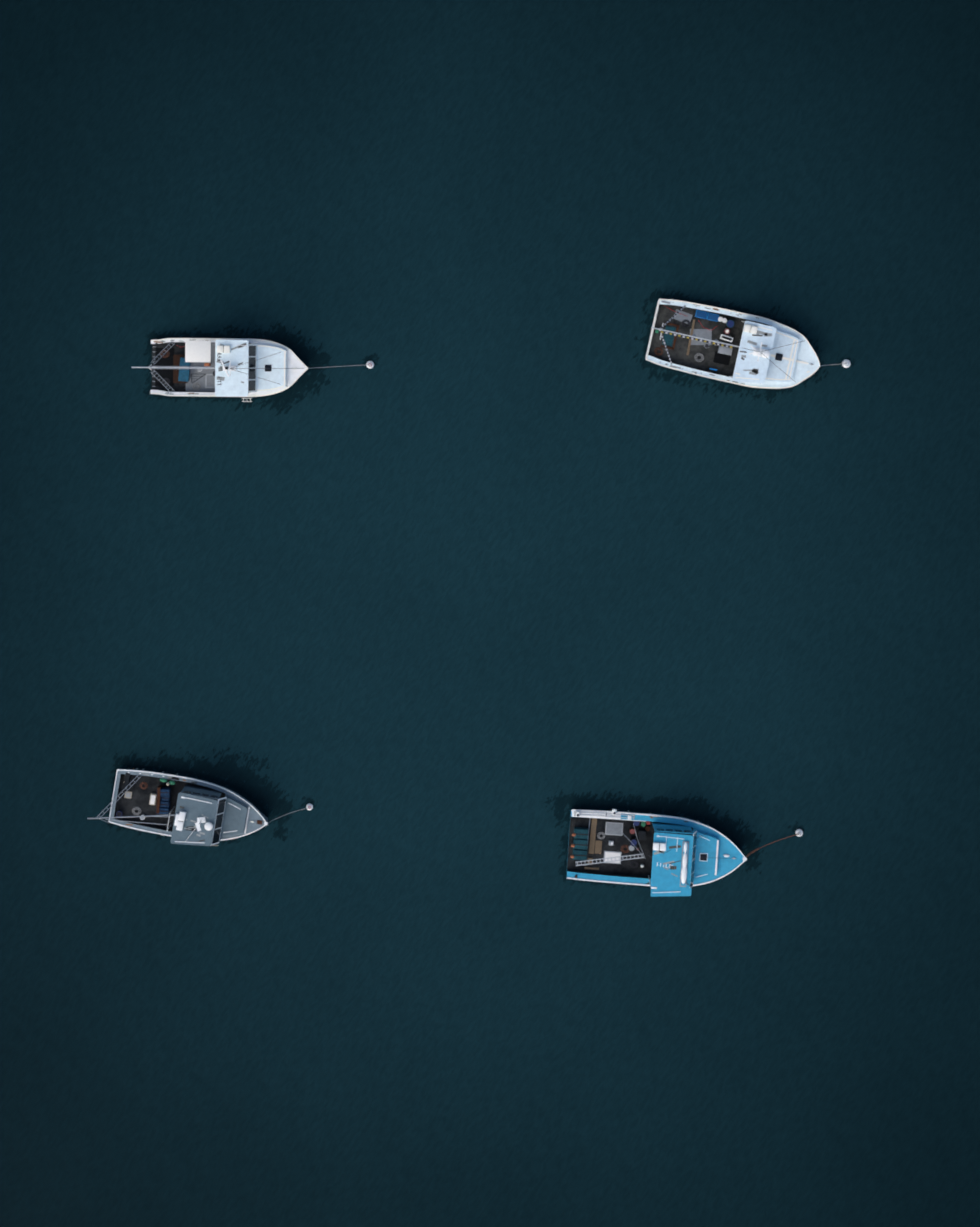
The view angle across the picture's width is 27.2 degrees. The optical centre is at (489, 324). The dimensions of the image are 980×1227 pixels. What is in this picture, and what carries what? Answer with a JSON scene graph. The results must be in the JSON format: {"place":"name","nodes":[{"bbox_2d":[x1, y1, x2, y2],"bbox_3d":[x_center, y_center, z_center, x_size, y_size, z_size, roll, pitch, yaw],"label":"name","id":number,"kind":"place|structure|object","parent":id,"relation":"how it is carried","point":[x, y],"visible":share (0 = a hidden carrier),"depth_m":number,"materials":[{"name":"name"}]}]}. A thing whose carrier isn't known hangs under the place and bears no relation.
{"place":"outdoors","nodes":[
{"label":"outdoors","id":0,"kind":"place"},
{"bbox_2d":[0,0,979,1226],"bbox_3d":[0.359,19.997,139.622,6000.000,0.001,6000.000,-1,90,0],"label":"sea water","id":1,"kind":"structure","parent":0,"point":[477,582],"depth_m":139.62,"materials":[{"name":"teal liquid"}]},
{"bbox_2d":[87,768,267,845],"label":"boat","id":2,"kind":"object","parent":1,"relation":"on","point":[179,809],"visible":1,"depth_m":138.41,"materials":[{"name":"paint"}]},
{"bbox_2d":[132,338,307,401],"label":"boat","id":3,"kind":"object","parent":1,"relation":"on","point":[220,367],"visible":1,"depth_m":138.07,"materials":[{"name":"paint"}]},
{"bbox_2d":[270,803,312,821],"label":"mooring buoy","id":4,"kind":"object","parent":1,"relation":"on","point":[309,806],"visible":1,"depth_m":139.43,"materials":[{"name":"plastic"}]},
{"bbox_2d":[308,361,373,368],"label":"mooring buoy","id":5,"kind":"object","parent":1,"relation":"on","point":[369,364],"visible":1,"depth_m":139.41,"materials":[{"name":"plastic"}]},
{"bbox_2d":[567,809,746,896],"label":"boat","id":6,"kind":"object","parent":1,"relation":"on","point":[663,855],"visible":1,"depth_m":138.59,"materials":[{"name":"paint"}]},
{"bbox_2d":[645,299,819,388],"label":"boat","id":7,"kind":"object","parent":1,"relation":"on","point":[729,346],"visible":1,"depth_m":138.66,"materials":[{"name":"paint"}]},
{"bbox_2d":[746,829,802,856],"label":"mooring buoy","id":8,"kind":"object","parent":1,"relation":"on","point":[798,832],"visible":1,"depth_m":139.38,"materials":[{"name":"plastic"}]},
{"bbox_2d":[821,359,850,367],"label":"mooring buoy","id":9,"kind":"object","parent":1,"relation":"on","point":[846,363],"visible":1,"depth_m":139.41,"materials":[{"name":"plastic"}]}
]}

